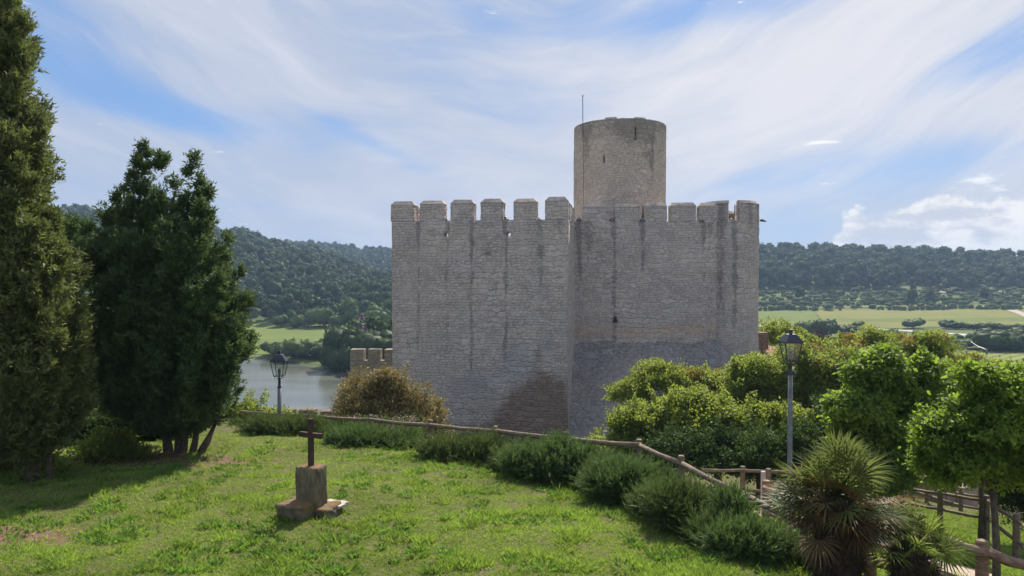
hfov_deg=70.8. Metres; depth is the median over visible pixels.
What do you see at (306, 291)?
pine tree
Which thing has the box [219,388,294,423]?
shrub
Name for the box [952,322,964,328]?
bush
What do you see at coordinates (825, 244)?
pine tree
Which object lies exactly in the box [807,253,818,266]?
pine tree
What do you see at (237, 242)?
pine tree
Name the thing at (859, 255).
pine tree
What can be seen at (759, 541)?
juniper bush
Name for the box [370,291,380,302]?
pine tree
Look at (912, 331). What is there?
road
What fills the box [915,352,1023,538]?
tree
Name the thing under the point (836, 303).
bush
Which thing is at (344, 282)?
pine tree
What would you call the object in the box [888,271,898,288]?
pine tree
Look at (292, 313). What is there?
tree
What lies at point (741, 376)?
tree
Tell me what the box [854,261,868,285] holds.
pine tree
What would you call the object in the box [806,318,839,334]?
round tree
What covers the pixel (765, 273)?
pine tree
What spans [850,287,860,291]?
bush
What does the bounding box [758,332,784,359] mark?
stone house
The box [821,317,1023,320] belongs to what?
green strip
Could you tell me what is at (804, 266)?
pine tree
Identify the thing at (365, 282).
pine tree
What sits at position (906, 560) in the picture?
fan palm
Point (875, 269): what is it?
pine tree
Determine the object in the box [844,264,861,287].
pine tree
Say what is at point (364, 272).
pine tree
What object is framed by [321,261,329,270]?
pine tree
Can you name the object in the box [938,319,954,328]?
round tree
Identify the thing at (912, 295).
round tree
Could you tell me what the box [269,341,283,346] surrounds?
bush
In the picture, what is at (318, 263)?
pine tree
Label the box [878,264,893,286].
pine tree
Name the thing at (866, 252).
pine tree
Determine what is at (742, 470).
wooden fence
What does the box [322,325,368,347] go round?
tree
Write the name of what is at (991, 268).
pine tree
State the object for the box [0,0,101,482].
cypress tree
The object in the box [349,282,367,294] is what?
pine tree
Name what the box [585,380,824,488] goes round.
tree
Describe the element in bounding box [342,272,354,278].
pine tree
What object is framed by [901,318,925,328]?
round tree
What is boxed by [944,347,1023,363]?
field
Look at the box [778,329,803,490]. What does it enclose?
street lamp
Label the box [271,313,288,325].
tree
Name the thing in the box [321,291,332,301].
pine tree
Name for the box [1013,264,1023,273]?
pine tree
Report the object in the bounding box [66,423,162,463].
shrub
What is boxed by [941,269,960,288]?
pine tree
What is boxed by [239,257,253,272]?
pine tree
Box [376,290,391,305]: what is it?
pine tree
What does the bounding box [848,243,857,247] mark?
pine tree
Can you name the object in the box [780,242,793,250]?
pine tree
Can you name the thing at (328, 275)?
pine tree
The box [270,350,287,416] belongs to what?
street lamp
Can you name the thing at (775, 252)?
pine tree
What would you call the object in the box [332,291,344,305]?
pine tree
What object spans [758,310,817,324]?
green field
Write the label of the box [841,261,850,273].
pine tree
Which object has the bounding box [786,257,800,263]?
pine tree
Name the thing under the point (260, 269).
pine tree
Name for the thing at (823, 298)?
terrace field
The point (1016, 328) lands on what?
round tree
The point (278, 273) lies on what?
pine tree
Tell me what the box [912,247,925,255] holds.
pine tree
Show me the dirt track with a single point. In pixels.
(1019, 312)
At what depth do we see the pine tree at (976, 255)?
578.22 m
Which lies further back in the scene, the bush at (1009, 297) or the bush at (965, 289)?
the bush at (965, 289)
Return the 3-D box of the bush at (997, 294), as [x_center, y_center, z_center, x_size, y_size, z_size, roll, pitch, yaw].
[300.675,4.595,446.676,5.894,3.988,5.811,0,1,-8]
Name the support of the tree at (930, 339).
on the ground at (290, 453)
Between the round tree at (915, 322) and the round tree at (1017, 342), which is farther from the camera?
the round tree at (915, 322)
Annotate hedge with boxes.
[758,300,1023,305]
[758,304,1022,310]
[759,289,1023,294]
[759,292,1005,297]
[761,296,1020,301]
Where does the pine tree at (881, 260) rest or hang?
on the ground at (290, 453)
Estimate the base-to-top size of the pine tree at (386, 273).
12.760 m
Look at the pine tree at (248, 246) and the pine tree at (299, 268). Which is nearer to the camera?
the pine tree at (299, 268)
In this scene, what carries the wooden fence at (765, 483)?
on the ground at (290, 453)
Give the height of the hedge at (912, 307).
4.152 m
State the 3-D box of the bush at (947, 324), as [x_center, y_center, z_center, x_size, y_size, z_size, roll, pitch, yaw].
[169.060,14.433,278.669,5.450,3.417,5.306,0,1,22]
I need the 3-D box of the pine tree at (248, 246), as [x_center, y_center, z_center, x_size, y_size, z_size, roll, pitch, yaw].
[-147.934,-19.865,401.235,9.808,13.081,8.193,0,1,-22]
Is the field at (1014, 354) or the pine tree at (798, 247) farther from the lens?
the pine tree at (798, 247)
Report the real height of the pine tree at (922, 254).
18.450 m
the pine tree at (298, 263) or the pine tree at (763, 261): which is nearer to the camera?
the pine tree at (298, 263)
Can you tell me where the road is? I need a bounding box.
[875,328,966,335]
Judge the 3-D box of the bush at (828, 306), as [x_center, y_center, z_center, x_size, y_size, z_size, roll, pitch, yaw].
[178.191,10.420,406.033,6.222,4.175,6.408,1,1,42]
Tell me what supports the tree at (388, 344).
on the ground at (290, 453)
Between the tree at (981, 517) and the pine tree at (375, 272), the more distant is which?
the pine tree at (375, 272)
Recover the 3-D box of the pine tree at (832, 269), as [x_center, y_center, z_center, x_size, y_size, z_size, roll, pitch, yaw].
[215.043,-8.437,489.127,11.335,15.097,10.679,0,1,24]
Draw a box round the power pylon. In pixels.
[959,341,987,353]
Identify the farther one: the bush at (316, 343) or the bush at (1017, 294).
the bush at (1017, 294)
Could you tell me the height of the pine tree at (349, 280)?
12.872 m
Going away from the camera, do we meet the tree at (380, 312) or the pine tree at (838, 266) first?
the tree at (380, 312)
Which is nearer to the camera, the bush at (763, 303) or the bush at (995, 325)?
the bush at (995, 325)
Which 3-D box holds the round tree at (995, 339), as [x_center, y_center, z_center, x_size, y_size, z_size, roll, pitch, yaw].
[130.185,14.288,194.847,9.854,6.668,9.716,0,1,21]
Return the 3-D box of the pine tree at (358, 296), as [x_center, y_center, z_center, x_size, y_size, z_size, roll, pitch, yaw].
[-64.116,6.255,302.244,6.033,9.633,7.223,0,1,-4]
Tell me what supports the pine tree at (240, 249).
on the ground at (290, 453)
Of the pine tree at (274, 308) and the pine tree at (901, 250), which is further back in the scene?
the pine tree at (901, 250)
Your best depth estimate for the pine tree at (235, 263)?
351.39 m
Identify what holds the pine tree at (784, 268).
on the ground at (290, 453)
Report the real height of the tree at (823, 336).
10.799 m
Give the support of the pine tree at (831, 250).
on the ground at (290, 453)
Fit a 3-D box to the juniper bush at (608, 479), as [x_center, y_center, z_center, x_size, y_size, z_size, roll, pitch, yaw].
[1.965,3.239,11.429,2.206,1.504,1.520,0,1,0]
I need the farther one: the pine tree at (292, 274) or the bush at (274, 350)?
the pine tree at (292, 274)
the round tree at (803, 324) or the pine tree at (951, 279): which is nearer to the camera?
the round tree at (803, 324)
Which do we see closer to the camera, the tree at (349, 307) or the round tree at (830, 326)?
the round tree at (830, 326)
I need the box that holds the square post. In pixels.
[760,471,765,512]
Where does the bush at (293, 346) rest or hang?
on the ground at (290, 453)
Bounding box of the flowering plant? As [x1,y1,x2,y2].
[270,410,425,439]
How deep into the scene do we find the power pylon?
118.03 m
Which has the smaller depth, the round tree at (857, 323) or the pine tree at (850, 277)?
the round tree at (857, 323)
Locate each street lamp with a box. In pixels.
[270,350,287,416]
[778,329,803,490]
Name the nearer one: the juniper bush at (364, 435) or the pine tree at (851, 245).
the juniper bush at (364, 435)
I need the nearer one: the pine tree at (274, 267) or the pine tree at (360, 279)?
the pine tree at (360, 279)
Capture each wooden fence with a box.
[233,409,807,540]
[701,466,901,502]
[762,480,886,547]
[864,518,1023,575]
[896,488,1023,557]
[909,483,978,511]
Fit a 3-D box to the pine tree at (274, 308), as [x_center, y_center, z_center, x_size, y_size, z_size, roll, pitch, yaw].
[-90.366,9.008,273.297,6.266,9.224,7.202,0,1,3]
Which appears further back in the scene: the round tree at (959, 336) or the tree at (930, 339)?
the round tree at (959, 336)
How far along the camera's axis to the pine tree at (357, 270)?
393.14 m
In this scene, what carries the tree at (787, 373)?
on the ground at (290, 453)
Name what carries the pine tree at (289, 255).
on the ground at (290, 453)
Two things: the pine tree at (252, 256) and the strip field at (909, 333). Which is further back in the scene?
the pine tree at (252, 256)
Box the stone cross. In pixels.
[275,418,348,521]
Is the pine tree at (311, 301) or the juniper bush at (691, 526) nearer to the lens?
the juniper bush at (691, 526)
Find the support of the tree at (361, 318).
on the ground at (290, 453)
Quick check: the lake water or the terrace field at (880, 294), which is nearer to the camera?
the lake water
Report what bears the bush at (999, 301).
on the ground at (290, 453)
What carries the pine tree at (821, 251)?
on the ground at (290, 453)
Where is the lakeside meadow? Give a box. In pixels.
[242,320,347,353]
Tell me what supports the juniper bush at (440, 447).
on the ground at (290, 453)
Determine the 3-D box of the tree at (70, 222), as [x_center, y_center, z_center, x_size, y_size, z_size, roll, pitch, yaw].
[-13.018,1.384,20.620,5.511,7.395,3.749,0,1,0]
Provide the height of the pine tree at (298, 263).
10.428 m
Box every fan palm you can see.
[753,427,934,575]
[863,497,979,575]
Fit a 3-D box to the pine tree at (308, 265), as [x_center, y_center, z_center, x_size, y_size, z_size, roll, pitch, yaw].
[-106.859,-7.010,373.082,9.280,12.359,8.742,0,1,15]
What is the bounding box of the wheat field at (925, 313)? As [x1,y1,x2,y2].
[815,308,1023,327]
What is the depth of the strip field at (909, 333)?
254.94 m
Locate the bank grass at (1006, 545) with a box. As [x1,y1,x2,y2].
[749,495,1023,575]
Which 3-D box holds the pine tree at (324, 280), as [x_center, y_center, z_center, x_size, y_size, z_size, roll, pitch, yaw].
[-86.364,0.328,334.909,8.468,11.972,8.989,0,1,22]
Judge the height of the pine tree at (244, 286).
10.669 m
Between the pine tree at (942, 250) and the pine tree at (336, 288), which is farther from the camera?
the pine tree at (942, 250)
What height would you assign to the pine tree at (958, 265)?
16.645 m
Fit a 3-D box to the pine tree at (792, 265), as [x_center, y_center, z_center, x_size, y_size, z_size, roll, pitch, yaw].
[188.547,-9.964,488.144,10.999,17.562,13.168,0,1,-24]
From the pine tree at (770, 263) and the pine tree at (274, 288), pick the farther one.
the pine tree at (770, 263)
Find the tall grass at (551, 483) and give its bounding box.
[224,418,817,575]
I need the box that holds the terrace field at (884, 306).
[759,305,1023,307]
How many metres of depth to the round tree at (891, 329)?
223.09 m
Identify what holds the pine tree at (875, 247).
on the ground at (290, 453)
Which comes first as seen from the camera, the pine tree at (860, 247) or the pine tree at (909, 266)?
the pine tree at (909, 266)
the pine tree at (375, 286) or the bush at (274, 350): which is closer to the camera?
the bush at (274, 350)
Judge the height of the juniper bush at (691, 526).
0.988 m
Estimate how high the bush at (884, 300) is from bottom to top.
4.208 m
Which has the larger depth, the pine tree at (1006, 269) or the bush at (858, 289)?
the pine tree at (1006, 269)
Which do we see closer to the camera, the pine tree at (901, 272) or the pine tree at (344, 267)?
the pine tree at (344, 267)
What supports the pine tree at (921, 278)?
on the ground at (290, 453)
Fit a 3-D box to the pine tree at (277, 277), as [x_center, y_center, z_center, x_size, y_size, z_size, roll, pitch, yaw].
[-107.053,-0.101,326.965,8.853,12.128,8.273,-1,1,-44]
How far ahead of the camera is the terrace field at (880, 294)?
452.91 m
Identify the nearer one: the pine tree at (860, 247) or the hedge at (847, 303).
the hedge at (847, 303)
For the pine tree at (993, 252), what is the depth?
588.04 m
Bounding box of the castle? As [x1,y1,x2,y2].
[391,95,766,440]
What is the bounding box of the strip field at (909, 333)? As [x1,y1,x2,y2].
[853,331,967,336]
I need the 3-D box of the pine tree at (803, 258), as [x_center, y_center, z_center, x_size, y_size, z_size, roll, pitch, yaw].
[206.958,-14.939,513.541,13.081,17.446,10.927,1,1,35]
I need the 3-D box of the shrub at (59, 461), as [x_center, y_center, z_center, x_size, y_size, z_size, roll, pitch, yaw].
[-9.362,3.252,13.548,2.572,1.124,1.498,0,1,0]
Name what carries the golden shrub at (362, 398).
on the ground at (290, 453)
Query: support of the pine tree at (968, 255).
on the ground at (290, 453)
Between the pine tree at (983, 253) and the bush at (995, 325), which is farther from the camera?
the pine tree at (983, 253)
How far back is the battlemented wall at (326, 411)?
37.12 m
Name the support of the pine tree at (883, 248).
on the ground at (290, 453)
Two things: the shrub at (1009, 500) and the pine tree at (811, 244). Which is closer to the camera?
the shrub at (1009, 500)
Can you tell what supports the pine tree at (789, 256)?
on the ground at (290, 453)
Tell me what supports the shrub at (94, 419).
on the ground at (290, 453)
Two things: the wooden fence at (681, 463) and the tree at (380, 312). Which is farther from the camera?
the tree at (380, 312)
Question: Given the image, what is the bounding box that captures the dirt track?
[1008,310,1023,316]
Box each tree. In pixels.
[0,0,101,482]
[61,211,110,413]
[70,136,260,453]
[227,246,235,255]
[231,258,246,268]
[233,283,247,295]
[234,239,242,245]
[235,246,246,256]
[239,241,253,253]
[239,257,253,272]
[241,301,259,320]
[244,253,258,267]
[244,276,256,290]
[249,241,257,252]
[249,288,264,308]
[251,285,266,298]
[252,265,266,278]
[252,276,260,285]
[254,239,264,246]
[255,246,267,262]
[259,271,275,284]
[261,277,275,292]
[264,279,283,297]
[266,300,283,318]
[269,263,278,272]
[271,259,287,271]
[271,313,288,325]
[272,275,281,282]
[274,248,286,258]
[274,271,286,276]
[275,253,285,260]
[279,292,293,314]
[281,278,294,288]
[282,283,300,293]
[284,270,297,282]
[285,287,304,308]
[286,252,299,263]
[286,300,303,316]
[288,309,296,320]
[288,314,306,327]
[289,254,294,265]
[292,256,303,264]
[292,265,308,279]
[294,278,304,283]
[295,261,305,265]
[296,251,305,260]
[296,272,305,280]
[301,263,311,275]
[301,293,324,316]
[303,255,314,262]
[303,288,313,302]
[305,306,333,326]
[307,280,325,298]
[308,264,321,274]
[310,261,323,268]
[316,270,332,279]
[317,343,351,372]
[319,276,329,285]
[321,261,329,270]
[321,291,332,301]
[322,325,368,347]
[324,308,332,327]
[326,281,337,294]
[330,251,339,257]
[332,283,347,301]
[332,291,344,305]
[332,314,346,325]
[334,268,343,273]
[337,277,352,289]
[337,299,344,315]
[338,256,346,263]
[338,279,349,291]
[339,264,348,271]
[339,290,358,303]
[339,296,359,322]
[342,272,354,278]
[342,323,355,335]
[345,259,356,269]
[348,318,366,326]
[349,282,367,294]
[349,326,391,359]
[350,313,367,322]
[351,276,364,283]
[354,267,368,279]
[355,292,360,300]
[356,270,368,278]
[356,323,368,332]
[357,299,370,312]
[360,291,376,304]
[361,280,370,291]
[362,313,391,330]
[364,302,391,322]
[366,280,382,292]
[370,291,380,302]
[371,269,380,276]
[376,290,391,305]
[379,284,391,295]
[380,271,391,277]
[381,299,391,310]
[382,337,391,354]
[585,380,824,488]
[598,357,741,472]
[689,330,866,480]
[758,316,821,351]
[759,245,767,252]
[759,259,767,266]
[759,265,771,286]
[765,259,781,272]
[768,249,780,260]
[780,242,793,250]
[781,261,796,270]
[781,266,790,285]
[783,367,796,385]
[784,252,796,262]
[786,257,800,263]
[791,244,805,250]
[794,286,804,297]
[794,320,812,332]
[795,252,807,257]
[796,260,812,283]
[798,255,809,261]
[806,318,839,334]
[806,327,833,356]
[807,241,819,249]
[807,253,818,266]
[812,266,818,283]
[815,247,827,256]
[815,340,956,508]
[817,322,1005,365]
[822,242,834,247]
[827,246,837,256]
[828,261,843,275]
[828,265,837,281]
[838,324,858,333]
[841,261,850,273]
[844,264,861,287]
[844,270,858,289]
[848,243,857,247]
[851,252,863,259]
[852,321,864,325]
[854,245,864,250]
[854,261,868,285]
[860,249,869,255]
[866,244,880,251]
[869,263,883,275]
[872,256,887,265]
[874,252,886,258]
[875,268,891,289]
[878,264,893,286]
[879,245,887,253]
[885,328,900,336]
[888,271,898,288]
[891,263,906,283]
[896,245,911,254]
[897,358,1023,575]
[899,258,915,278]
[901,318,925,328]
[902,259,916,277]
[906,289,917,304]
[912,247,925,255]
[913,250,927,262]
[915,269,930,288]
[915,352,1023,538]
[920,244,929,250]
[924,288,935,300]
[926,248,937,258]
[933,269,940,286]
[936,246,950,257]
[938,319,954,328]
[939,268,952,288]
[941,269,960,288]
[942,333,963,344]
[948,255,965,268]
[948,337,973,348]
[951,263,967,269]
[953,266,968,288]
[955,246,964,251]
[960,251,973,260]
[965,325,996,348]
[967,250,980,262]
[972,328,1014,350]
[977,249,988,260]
[978,287,989,298]
[985,263,997,276]
[989,250,1002,256]
[990,252,1005,262]
[994,262,1010,275]
[997,330,1020,334]
[998,248,1010,255]
[1001,267,1017,287]
[1004,269,1016,287]
[1006,257,1021,264]
[1006,324,1021,333]
[1007,334,1023,351]
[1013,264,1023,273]
[1015,249,1023,256]
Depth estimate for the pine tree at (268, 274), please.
329.84 m
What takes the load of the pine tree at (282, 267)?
on the ground at (290, 453)
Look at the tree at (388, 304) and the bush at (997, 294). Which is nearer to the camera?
the tree at (388, 304)
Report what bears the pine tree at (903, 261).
on the ground at (290, 453)
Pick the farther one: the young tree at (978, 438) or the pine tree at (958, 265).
the pine tree at (958, 265)
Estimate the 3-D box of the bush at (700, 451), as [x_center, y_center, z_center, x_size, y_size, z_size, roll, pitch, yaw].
[7.117,4.734,20.591,7.525,3.346,2.756,0,1,-7]
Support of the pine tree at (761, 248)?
on the ground at (290, 453)
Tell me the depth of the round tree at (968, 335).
201.09 m
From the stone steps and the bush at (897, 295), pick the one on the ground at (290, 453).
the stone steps
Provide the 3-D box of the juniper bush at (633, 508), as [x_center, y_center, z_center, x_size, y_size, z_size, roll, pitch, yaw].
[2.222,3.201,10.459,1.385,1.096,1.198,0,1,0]
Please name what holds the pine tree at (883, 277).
on the ground at (290, 453)
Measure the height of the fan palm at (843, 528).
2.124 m
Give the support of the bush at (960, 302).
on the ground at (290, 453)
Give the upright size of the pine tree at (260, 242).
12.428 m
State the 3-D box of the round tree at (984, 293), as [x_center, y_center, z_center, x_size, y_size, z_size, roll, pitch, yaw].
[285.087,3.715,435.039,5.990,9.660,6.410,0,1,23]
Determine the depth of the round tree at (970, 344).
198.33 m
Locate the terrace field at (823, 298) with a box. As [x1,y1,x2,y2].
[759,297,1020,300]
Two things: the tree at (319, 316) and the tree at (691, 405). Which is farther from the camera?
the tree at (319, 316)
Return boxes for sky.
[21,0,1023,255]
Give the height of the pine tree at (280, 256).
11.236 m
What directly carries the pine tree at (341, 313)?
on the ground at (290, 453)
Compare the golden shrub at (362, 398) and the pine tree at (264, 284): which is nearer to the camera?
the golden shrub at (362, 398)
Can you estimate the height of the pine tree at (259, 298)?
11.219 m
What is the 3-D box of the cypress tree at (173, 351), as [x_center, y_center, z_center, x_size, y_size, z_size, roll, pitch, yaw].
[-7.395,0.255,15.062,4.232,6.889,3.243,1,1,36]
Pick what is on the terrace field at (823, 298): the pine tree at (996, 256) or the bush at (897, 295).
the bush at (897, 295)
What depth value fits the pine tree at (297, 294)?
286.31 m
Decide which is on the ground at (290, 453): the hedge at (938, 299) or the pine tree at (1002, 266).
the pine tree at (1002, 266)
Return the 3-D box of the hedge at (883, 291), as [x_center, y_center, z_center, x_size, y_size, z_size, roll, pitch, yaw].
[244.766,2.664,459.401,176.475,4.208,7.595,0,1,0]
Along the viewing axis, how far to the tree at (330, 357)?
155.30 m
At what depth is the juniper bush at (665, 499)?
9.68 m
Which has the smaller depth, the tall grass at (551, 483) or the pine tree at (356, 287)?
the tall grass at (551, 483)
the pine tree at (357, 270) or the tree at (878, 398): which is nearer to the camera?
the tree at (878, 398)
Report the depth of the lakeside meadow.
248.77 m
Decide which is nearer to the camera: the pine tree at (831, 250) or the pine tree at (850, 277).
the pine tree at (850, 277)
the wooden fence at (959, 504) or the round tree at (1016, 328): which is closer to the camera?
the wooden fence at (959, 504)
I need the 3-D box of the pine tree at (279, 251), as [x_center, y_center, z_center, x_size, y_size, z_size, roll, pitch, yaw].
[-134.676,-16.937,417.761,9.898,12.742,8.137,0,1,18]
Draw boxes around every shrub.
[0,447,83,474]
[58,402,173,445]
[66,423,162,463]
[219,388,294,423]
[224,415,252,426]
[230,407,360,436]
[329,360,458,440]
[973,478,1023,532]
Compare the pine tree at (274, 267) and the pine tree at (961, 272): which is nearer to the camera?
the pine tree at (274, 267)
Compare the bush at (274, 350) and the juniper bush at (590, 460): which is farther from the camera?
the bush at (274, 350)
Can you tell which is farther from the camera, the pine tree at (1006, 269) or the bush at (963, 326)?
the pine tree at (1006, 269)
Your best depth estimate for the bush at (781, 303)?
412.01 m
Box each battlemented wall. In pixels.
[284,408,333,417]
[350,348,391,401]
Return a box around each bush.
[260,340,271,354]
[268,343,284,355]
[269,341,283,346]
[280,338,313,358]
[306,339,321,357]
[308,344,322,357]
[316,420,427,451]
[405,423,520,467]
[478,442,525,478]
[491,425,630,489]
[566,447,698,507]
[572,452,620,495]
[622,468,762,536]
[622,475,679,529]
[631,390,835,498]
[667,499,759,545]
[684,473,817,575]
[758,301,768,305]
[777,284,785,289]
[777,300,786,305]
[813,297,822,301]
[822,303,833,308]
[834,301,843,306]
[836,290,845,294]
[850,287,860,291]
[878,298,888,302]
[893,293,903,296]
[941,321,952,328]
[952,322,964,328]
[957,300,967,304]
[959,322,968,329]
[962,287,970,291]
[987,323,1001,328]
[990,292,1001,297]
[995,299,1006,303]
[1004,296,1014,300]
[1011,292,1021,297]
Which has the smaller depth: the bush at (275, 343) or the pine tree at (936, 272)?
the bush at (275, 343)
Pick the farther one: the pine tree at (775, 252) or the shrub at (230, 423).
the pine tree at (775, 252)
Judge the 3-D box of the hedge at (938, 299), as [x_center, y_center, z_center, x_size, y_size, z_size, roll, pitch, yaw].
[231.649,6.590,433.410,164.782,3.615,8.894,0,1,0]
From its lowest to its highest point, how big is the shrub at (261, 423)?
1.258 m
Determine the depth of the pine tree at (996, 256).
565.67 m
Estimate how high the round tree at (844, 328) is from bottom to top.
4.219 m
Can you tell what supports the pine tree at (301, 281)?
on the ground at (290, 453)
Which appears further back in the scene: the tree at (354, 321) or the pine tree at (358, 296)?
the pine tree at (358, 296)
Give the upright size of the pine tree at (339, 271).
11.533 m
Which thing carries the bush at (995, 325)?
on the ground at (290, 453)
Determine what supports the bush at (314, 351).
on the ground at (290, 453)
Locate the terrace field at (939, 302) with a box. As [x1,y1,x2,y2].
[758,301,1023,303]
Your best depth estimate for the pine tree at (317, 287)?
311.13 m
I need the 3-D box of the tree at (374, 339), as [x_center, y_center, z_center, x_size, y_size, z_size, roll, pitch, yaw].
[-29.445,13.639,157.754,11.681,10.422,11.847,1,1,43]
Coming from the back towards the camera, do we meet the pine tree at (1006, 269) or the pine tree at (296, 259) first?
the pine tree at (1006, 269)
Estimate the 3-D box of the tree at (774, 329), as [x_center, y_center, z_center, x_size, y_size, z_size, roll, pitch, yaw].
[19.265,5.639,50.055,4.529,7.396,2.950,0,1,-6]
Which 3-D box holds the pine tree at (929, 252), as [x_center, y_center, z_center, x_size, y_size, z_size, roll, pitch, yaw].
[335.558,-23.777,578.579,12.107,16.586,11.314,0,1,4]
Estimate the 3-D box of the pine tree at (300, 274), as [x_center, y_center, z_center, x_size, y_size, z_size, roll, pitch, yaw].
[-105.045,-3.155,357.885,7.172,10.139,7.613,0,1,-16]
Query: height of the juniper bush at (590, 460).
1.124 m
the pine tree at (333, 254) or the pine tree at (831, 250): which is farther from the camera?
the pine tree at (831, 250)
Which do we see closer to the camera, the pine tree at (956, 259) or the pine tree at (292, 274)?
the pine tree at (292, 274)
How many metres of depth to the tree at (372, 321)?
168.22 m
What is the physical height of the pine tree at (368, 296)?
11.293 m
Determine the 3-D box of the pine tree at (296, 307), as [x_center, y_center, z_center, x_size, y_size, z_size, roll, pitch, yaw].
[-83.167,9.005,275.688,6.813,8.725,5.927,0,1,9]
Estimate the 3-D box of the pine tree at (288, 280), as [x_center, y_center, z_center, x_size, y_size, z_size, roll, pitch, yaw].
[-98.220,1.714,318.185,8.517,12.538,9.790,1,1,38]
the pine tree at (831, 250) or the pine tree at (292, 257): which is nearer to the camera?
the pine tree at (292, 257)
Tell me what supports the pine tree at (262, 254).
on the ground at (290, 453)
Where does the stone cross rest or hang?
on the ground at (290, 453)
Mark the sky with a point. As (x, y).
(890, 123)
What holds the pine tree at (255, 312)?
on the ground at (290, 453)
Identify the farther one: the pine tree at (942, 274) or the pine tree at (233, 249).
the pine tree at (942, 274)
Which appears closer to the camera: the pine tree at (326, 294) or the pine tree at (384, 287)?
the pine tree at (326, 294)
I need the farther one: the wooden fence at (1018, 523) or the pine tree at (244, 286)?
the pine tree at (244, 286)
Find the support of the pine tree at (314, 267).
on the ground at (290, 453)
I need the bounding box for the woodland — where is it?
[59,203,1023,317]
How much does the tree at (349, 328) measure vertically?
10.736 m
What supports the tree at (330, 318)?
on the ground at (290, 453)
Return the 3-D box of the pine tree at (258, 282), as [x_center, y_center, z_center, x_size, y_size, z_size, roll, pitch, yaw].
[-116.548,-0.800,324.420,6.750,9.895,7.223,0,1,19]
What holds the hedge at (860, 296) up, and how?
on the ground at (290, 453)
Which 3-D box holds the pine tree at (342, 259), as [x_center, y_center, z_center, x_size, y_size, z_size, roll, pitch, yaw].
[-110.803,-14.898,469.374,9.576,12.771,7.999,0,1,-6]
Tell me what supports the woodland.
on the ground at (290, 453)
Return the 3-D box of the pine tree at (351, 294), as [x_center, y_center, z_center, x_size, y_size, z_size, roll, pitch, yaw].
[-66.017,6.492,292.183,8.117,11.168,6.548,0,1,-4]
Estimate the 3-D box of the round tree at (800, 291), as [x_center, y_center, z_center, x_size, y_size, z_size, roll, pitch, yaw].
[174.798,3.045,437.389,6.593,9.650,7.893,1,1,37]
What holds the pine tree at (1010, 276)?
on the ground at (290, 453)
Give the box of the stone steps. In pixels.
[922,478,977,505]
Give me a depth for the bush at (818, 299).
426.40 m
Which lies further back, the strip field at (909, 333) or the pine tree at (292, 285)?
the pine tree at (292, 285)
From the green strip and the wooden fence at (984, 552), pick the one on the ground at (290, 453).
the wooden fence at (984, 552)
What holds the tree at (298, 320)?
on the ground at (290, 453)
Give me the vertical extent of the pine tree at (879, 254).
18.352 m
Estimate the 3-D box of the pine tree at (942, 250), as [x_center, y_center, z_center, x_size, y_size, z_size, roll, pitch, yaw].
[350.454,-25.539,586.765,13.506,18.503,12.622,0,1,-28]
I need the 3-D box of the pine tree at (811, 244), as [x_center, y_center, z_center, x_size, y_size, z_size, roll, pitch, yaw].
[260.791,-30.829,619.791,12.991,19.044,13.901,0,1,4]
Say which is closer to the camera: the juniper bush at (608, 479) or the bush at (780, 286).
the juniper bush at (608, 479)
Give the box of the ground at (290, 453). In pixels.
[0,261,1023,575]
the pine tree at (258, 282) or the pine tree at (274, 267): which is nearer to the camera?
the pine tree at (258, 282)
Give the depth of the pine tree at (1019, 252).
585.51 m
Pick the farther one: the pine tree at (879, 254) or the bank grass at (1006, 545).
the pine tree at (879, 254)
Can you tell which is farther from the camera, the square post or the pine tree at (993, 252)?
the pine tree at (993, 252)
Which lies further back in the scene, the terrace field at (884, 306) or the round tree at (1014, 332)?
the terrace field at (884, 306)
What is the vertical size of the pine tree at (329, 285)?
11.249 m
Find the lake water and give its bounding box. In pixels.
[229,358,349,409]
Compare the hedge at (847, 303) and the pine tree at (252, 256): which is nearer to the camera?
the pine tree at (252, 256)
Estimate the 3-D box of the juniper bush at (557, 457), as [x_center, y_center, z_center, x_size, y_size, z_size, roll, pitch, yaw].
[0.997,3.275,13.092,2.794,1.625,1.753,0,1,0]
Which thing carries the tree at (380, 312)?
on the ground at (290, 453)
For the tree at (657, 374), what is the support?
on the ground at (290, 453)
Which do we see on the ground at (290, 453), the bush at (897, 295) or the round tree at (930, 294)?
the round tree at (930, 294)
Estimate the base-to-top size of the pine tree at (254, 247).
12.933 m
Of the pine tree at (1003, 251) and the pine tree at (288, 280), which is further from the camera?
the pine tree at (1003, 251)
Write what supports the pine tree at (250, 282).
on the ground at (290, 453)
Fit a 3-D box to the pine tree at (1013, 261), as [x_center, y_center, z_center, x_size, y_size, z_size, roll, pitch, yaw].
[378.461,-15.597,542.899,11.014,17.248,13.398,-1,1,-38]
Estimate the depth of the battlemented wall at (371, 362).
45.53 m
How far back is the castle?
38.02 m
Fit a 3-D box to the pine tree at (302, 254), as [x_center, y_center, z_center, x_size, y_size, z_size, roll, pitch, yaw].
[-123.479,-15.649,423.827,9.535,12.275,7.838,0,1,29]
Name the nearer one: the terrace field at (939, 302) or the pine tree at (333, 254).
the terrace field at (939, 302)
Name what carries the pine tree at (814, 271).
on the ground at (290, 453)
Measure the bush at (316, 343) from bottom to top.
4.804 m
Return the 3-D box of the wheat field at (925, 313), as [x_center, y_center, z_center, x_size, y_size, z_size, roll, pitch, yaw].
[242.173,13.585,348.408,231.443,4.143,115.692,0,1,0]
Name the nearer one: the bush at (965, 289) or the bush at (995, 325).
the bush at (995, 325)
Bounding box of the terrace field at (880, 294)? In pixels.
[767,294,1023,297]
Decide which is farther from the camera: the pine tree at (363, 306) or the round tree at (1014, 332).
the pine tree at (363, 306)

